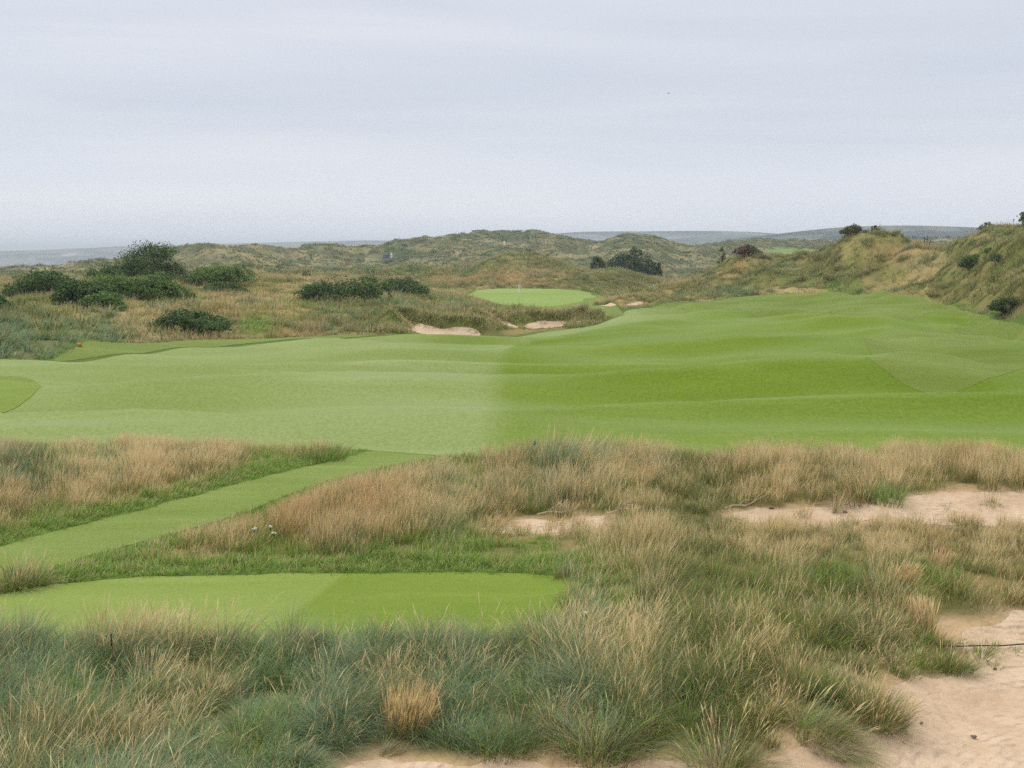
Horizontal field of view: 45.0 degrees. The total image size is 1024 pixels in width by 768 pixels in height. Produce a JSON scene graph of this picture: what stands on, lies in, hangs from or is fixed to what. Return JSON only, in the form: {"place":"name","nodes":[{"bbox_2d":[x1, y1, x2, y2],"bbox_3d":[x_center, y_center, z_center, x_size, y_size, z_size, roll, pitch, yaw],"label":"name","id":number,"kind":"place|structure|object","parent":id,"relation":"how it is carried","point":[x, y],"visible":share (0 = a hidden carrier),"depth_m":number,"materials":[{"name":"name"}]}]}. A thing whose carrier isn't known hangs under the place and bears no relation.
{"place":"outdoors","nodes":[
{"label":"outdoors","id":0,"kind":"place"},
{"bbox_2d":[0,240,389,266],"bbox_3d":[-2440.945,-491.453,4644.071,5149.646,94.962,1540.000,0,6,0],"label":"hills","id":1,"kind":"structure","parent":0,"point":[46,257],"depth_m":4269.68,"materials":[{"name":"grey"}]},
{"bbox_2d":[0,451,433,583],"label":"mown path","id":2,"kind":"structure","parent":0,"point":[70,543],"depth_m":20.72,"materials":[{"name":"green plant"}]},
{"bbox_2d":[0,572,583,642],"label":"tee lawn","id":3,"kind":"structure","parent":0,"point":[354,594],"depth_m":15.75,"materials":[{"name":"green plant"}]},
{"bbox_2d":[0,583,964,767],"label":"marram grass","id":4,"kind":"structure","parent":0,"point":[43,725],"depth_m":11.88,"materials":[{"name":"green plant"}]},
{"bbox_2d":[0,221,1023,767],"bbox_3d":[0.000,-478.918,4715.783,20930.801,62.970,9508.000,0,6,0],"label":"ground","id":5,"kind":"structure","parent":0,"point":[956,618],"depth_m":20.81,"materials":[{"name":"green plant"}]},
{"bbox_2d":[0,294,13,309],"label":"evergreen bush","id":6,"kind":"object","parent":5,"relation":"on","point":[3,300],"visible":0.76,"depth_m":87.87,"materials":[{"name":"green plant"}]},
{"bbox_2d":[0,376,41,412],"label":"greens","id":7,"kind":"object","parent":5,"relation":"on","point":[15,391],"visible":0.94,"depth_m":43.27,"materials":[{"name":"green plant"}]},
{"bbox_2d":[0,543,71,596],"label":"grass tussock","id":8,"kind":"object","parent":5,"relation":"on","point":[21,574],"depth_m":16.43,"materials":[{"name":"green plant"}]},
{"bbox_2d":[0,596,75,661],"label":"grass tussock","id":9,"kind":"object","parent":5,"relation":"on","point":[29,632],"depth_m":13.29,"materials":[{"name":"green plant"}]},
{"bbox_2d":[1,268,78,297],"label":"evergreen bush","id":10,"kind":"object","parent":5,"relation":"on","point":[38,280],"visible":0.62,"depth_m":98.45,"materials":[{"name":"green plant"}]},
{"bbox_2d":[49,278,125,303],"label":"evergreen bush","id":11,"kind":"object","parent":5,"relation":"on","point":[76,290],"visible":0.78,"depth_m":90.46,"materials":[{"name":"green plant"}]},
{"bbox_2d":[72,290,127,310],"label":"evergreen bush","id":12,"kind":"object","parent":5,"relation":"on","point":[102,297],"visible":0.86,"depth_m":88.16,"materials":[{"name":"green plant"}]},
{"bbox_2d":[110,634,112,673],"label":"dock stalk","id":13,"kind":"object","parent":5,"relation":"on","point":[111,641],"visible":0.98,"depth_m":12.65,"materials":[{"name":"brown plant"}]},
{"bbox_2d":[56,591,170,666],"bbox_3d":[-4.218,2.620,13.123,1.471,0.710,1.412,0,6,0],"label":"grass tussock","id":14,"kind":"object","parent":5,"relation":"on","point":[105,630],"depth_m":13.11,"materials":[{"name":"green plant"}]},
{"bbox_2d":[81,240,189,279],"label":"windswept tree","id":15,"kind":"object","parent":5,"relation":"on","point":[135,266],"visible":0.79,"depth_m":136.42,"materials":[{"name":"green plant"}]},
{"bbox_2d":[86,271,197,299],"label":"evergreen bush","id":16,"kind":"object","parent":5,"relation":"on","point":[153,284],"visible":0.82,"depth_m":98.45,"materials":[{"name":"green plant"}]},
{"bbox_2d":[145,308,231,332],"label":"evergreen bush","id":17,"kind":"object","parent":5,"relation":"on","point":[187,319],"visible":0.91,"depth_m":78.61,"materials":[{"name":"green plant"}]},
{"bbox_2d":[175,263,258,282],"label":"evergreen bush","id":18,"kind":"object","parent":5,"relation":"on","point":[221,273],"visible":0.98,"depth_m":126.95,"materials":[{"name":"green plant"}]},
{"bbox_2d":[201,281,247,292],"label":"evergreen bush","id":19,"kind":"object","parent":5,"relation":"on","point":[218,285],"visible":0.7,"depth_m":122.59,"materials":[{"name":"green plant"}]},
{"bbox_2d":[0,442,609,594],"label":"fringe grass","id":20,"kind":"structure","parent":5,"relation":"on","point":[142,566],"depth_m":17.77,"materials":[{"name":"green plant"}]},
{"bbox_2d":[302,269,309,276],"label":"evergreen bush","id":21,"kind":"object","parent":5,"relation":"on","point":[304,273],"visible":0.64,"depth_m":233.54,"materials":[{"name":"green plant"}]},
{"bbox_2d":[244,596,374,663],"bbox_3d":[-2.144,2.630,13.313,1.500,0.742,1.554,0,6,0],"label":"grass tussock","id":22,"kind":"object","parent":5,"relation":"on","point":[296,632],"depth_m":13.32,"materials":[{"name":"green plant"}]},
{"bbox_2d":[289,434,352,462],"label":"grass tussock","id":23,"kind":"object","parent":5,"relation":"on","point":[330,455],"depth_m":26.43,"materials":[{"name":"green plant"}]},
{"bbox_2d":[293,273,392,300],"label":"evergreen bush","id":24,"kind":"object","parent":5,"relation":"on","point":[370,286],"visible":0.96,"depth_m":112.23,"materials":[{"name":"green plant"}]},
{"bbox_2d":[377,276,430,294],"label":"evergreen bush","id":25,"kind":"object","parent":5,"relation":"on","point":[411,285],"visible":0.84,"depth_m":131.82,"materials":[{"name":"green plant"}]},
{"bbox_2d":[370,672,453,741],"bbox_3d":[-0.862,2.958,11.260,0.796,0.550,0.685,-4,7,-33],"label":"grass tussock","id":26,"kind":"object","parent":5,"relation":"on","point":[416,714],"depth_m":11.21,"materials":[{"name":"beige plant"}]},
{"bbox_2d":[382,608,518,676],"bbox_3d":[-0.720,2.699,13.203,1.680,0.682,1.652,0,6,0],"label":"grass tussock","id":27,"kind":"object","parent":5,"relation":"on","point":[438,634],"depth_m":13.31,"materials":[{"name":"green plant"}]},
{"bbox_2d":[0,229,963,281],"bbox_3d":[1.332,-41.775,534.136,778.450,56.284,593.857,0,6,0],"label":"dune grass","id":28,"kind":"structure","parent":5,"relation":"on","point":[292,263],"depth_m":495.89,"materials":[{"name":"green plant"}]},
{"bbox_2d":[0,308,1023,457],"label":"fairway","id":29,"kind":"structure","parent":5,"relation":"on","point":[711,379],"depth_m":43.45,"materials":[{"name":"green plant"}]},
{"bbox_2d":[373,290,662,333],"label":"bunker lip grass","id":30,"kind":"structure","parent":5,"relation":"on","point":[646,297],"depth_m":100.56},
{"bbox_2d":[467,289,595,306],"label":"putting green","id":31,"kind":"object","parent":5,"relation":"on","point":[548,297],"visible":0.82,"depth_m":179.15,"materials":[{"name":"green plant"}]},
{"bbox_2d":[54,290,1023,391],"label":"mown rough","id":32,"kind":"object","parent":5,"relation":"on","point":[962,357],"visible":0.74,"depth_m":70.61,"materials":[{"name":"green plant"}]},
{"bbox_2d":[537,499,572,514],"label":"twig","id":33,"kind":"object","parent":5,"relation":"on","point":[554,510],"visible":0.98,"depth_m":20.83,"materials":[{"name":"brown wood"}]},
{"bbox_2d":[519,419,629,478],"bbox_3d":[1.256,1.292,23.900,2.201,1.198,2.144,1,6,11],"label":"grass tussock","id":34,"kind":"object","parent":5,"relation":"on","point":[555,452],"depth_m":23.77,"materials":[{"name":"green plant"}]},
{"bbox_2d":[590,256,606,269],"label":"dark bush","id":35,"kind":"object","parent":5,"relation":"on","point":[598,261],"visible":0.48,"depth_m":261.88,"materials":[{"name":"green plant"}]},
{"bbox_2d":[516,687,697,767],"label":"grass tussock","id":36,"kind":"object","parent":5,"relation":"on","point":[594,754],"depth_m":10.75,"materials":[{"name":"green plant"}]},
{"bbox_2d":[606,500,646,513],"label":"twig","id":37,"kind":"object","parent":5,"relation":"on","point":[623,508],"visible":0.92,"depth_m":20.60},
{"bbox_2d":[607,246,661,274],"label":"dome tree","id":38,"kind":"object","parent":5,"relation":"on","point":[622,260],"visible":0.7,"depth_m":259.57,"materials":[{"name":"green plant"}]},
{"bbox_2d":[651,262,662,275],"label":"dark bush","id":39,"kind":"object","parent":5,"relation":"on","point":[660,271],"visible":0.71,"depth_m":258.57,"materials":[{"name":"green plant"}]},
{"bbox_2d":[717,247,725,262],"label":"gorse sprig","id":40,"kind":"object","parent":5,"relation":"on","point":[722,259],"visible":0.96,"depth_m":193.32,"materials":[{"name":"green plant"}]},
{"bbox_2d":[724,492,764,508],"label":"twig","id":41,"kind":"object","parent":5,"relation":"on","point":[743,505],"visible":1,"depth_m":21.59,"materials":[{"name":"brown wood"}]},
{"bbox_2d":[731,243,762,254],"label":"dead gorse","id":42,"kind":"object","parent":5,"relation":"on","point":[745,249],"visible":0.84,"depth_m":174.94,"materials":[{"name":"brown plant"}]},
{"bbox_2d":[751,248,760,256],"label":"gorse sprig","id":43,"kind":"object","parent":5,"relation":"on","point":[755,250],"visible":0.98,"depth_m":174.12,"materials":[{"name":"green plant"}]},
{"bbox_2d":[784,581,893,641],"bbox_3d":[3.603,2.522,13.900,1.351,0.682,1.316,0,6,0],"label":"grass tussock","id":44,"kind":"object","parent":5,"relation":"on","point":[837,609],"depth_m":13.96,"materials":[{"name":"green plant"}]},
{"bbox_2d":[840,223,866,233],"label":"gorse bush","id":45,"kind":"object","parent":5,"relation":"on","point":[851,228],"visible":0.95,"depth_m":161.22,"materials":[{"name":"green plant"}]},
{"bbox_2d":[881,557,926,591],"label":"grass tussock","id":46,"kind":"object","parent":5,"relation":"on","point":[910,569],"depth_m":15.67,"materials":[{"name":"beige plant"}]},
{"bbox_2d":[899,592,942,639],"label":"grass tussock","id":47,"kind":"object","parent":5,"relation":"on","point":[925,609],"depth_m":14.21,"materials":[{"name":"beige plant"}]},
{"bbox_2d":[907,235,962,239],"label":"wood","id":48,"kind":"object","parent":5,"relation":"on","point":[928,237],"visible":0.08,"depth_m":1137.42,"materials":[{"name":"green plant"}]},
{"bbox_2d":[924,547,962,570],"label":"grass tussock","id":49,"kind":"object","parent":5,"relation":"on","point":[947,556],"depth_m":16.67,"materials":[{"name":"beige plant"}]},
{"bbox_2d":[957,254,978,269],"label":"gorse bush","id":50,"kind":"object","parent":5,"relation":"on","point":[965,261],"visible":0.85,"depth_m":123.89,"materials":[{"name":"green plant"}]},
{"bbox_2d":[976,222,994,229],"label":"gorse bush","id":51,"kind":"object","parent":5,"relation":"on","point":[986,224],"visible":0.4,"depth_m":143.77,"materials":[{"name":"green plant"}]},
{"bbox_2d":[983,247,991,253],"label":"gorse bush","id":52,"kind":"object","parent":5,"relation":"on","point":[986,250],"visible":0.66,"depth_m":123.10,"materials":[{"name":"green plant"}]},
{"bbox_2d":[988,253,1002,261],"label":"gorse bush","id":53,"kind":"object","parent":5,"relation":"on","point":[997,255],"visible":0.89,"depth_m":110.38,"materials":[{"name":"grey plant"}]},
{"bbox_2d":[986,296,1020,312],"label":"gorse bush","id":54,"kind":"object","parent":5,"relation":"on","point":[1000,305],"visible":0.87,"depth_m":87.23,"materials":[{"name":"green plant"}]},
{"bbox_2d":[1013,212,1023,222],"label":"gorse bush","id":55,"kind":"object","parent":5,"relation":"on","point":[1021,218],"visible":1,"depth_m":126.83,"materials":[{"name":"green plant"}]},
{"bbox_2d":[0,0,1023,250],"label":"sky","id":56,"kind":"structure","parent":0,"point":[123,122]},
{"bbox_2d":[404,300,645,335],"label":"bunker sand","id":57,"kind":"structure","parent":0,"point":[420,328],"depth_m":91.32,"materials":[{"name":"beige sand"}]},
{"bbox_2d":[556,231,774,241],"bbox_3d":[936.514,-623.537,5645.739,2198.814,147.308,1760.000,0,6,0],"label":"hills","id":58,"kind":"structure","parent":0,"point":[600,236],"depth_m":5372.58,"materials":[{"name":"grey"}]},
{"bbox_2d":[345,467,1023,767],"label":"sand","id":59,"kind":"structure","parent":0,"point":[988,710],"depth_m":12.40,"materials":[{"name":"beige sand"}]},
{"bbox_2d":[448,702,556,765],"bbox_3d":[-0.077,3.071,10.977,1.178,0.437,1.140,0,6,0],"label":"grass tussock","id":60,"kind":"object","parent":59,"relation":"on","point":[488,748],"depth_m":10.91,"materials":[{"name":"green plant"}]},
{"bbox_2d":[0,428,1023,674],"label":"long grass","id":61,"kind":"structure","parent":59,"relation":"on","point":[98,470],"depth_m":20.14,"materials":[{"name":"plant"}]},
{"bbox_2d":[650,697,815,767],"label":"grass tussock","id":62,"kind":"object","parent":59,"relation":"on","point":[721,756],"depth_m":10.58,"materials":[{"name":"green plant"}]},
{"bbox_2d":[780,669,898,767],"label":"grass tussock","id":63,"kind":"object","parent":59,"relation":"on","point":[827,723],"depth_m":11.01,"materials":[{"name":"green plant"}]},
{"bbox_2d":[826,490,854,506],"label":"twig","id":64,"kind":"object","parent":59,"relation":"on","point":[839,503],"visible":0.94,"depth_m":21.58,"materials":[{"name":"brown wood"}]},
{"bbox_2d":[816,467,888,508],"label":"grass tussock","id":65,"kind":"object","parent":59,"relation":"on","point":[862,497],"depth_m":21.78,"materials":[{"name":"plant"}]},
{"bbox_2d":[832,666,934,743],"bbox_3d":[3.396,2.940,11.419,1.059,0.546,1.119,0,6,0],"label":"grass tussock","id":66,"kind":"object","parent":59,"relation":"on","point":[883,707],"depth_m":11.40,"materials":[{"name":"green plant"}]},
{"bbox_2d":[846,464,920,508],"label":"grass tussock","id":67,"kind":"object","parent":59,"relation":"on","point":[885,494],"depth_m":21.84,"materials":[{"name":"green plant"}]},
{"bbox_2d":[836,498,1016,759],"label":"straw litter","id":68,"kind":"object","parent":59,"relation":"on","point":[910,717],"visible":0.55,"depth_m":11.18,"materials":[{"name":"beige plant"}]},
{"bbox_2d":[928,637,993,678],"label":"grass tussock","id":69,"kind":"object","parent":59,"relation":"on","point":[966,665],"depth_m":13.41,"materials":[{"name":"green plant"}]},
{"bbox_2d":[937,643,1023,646],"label":"cord","id":70,"kind":"object","parent":59,"relation":"on","point":[983,645],"visible":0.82,"depth_m":13.98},
{"bbox_2d":[955,636,1012,666],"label":"grass sprig","id":71,"kind":"object","parent":59,"relation":"on","point":[988,652],"depth_m":13.83,"materials":[{"name":"green plant"}]},
{"bbox_2d":[978,637,1012,652],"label":"grass sprig","id":72,"kind":"object","parent":59,"relation":"on","point":[995,642],"depth_m":14.04,"materials":[{"name":"plant"}]},
{"bbox_2d":[669,235,762,245],"bbox_3d":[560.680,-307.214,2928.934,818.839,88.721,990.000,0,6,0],"label":"hills","id":73,"kind":"structure","parent":0,"point":[699,240],"depth_m":2798.06,"materials":[{"name":"grey"}]},
{"bbox_2d":[814,231,867,239],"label":"hills","id":74,"kind":"structure","parent":0,"point":[837,237],"depth_m":1674.64,"materials":[{"name":"grey"}]},
{"bbox_2d":[717,225,979,242],"bbox_3d":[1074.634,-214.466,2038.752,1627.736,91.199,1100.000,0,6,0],"label":"hills","id":75,"kind":"structure","parent":0,"point":[923,231],"depth_m":1891.56,"materials":[{"name":"grey"}]}
]}

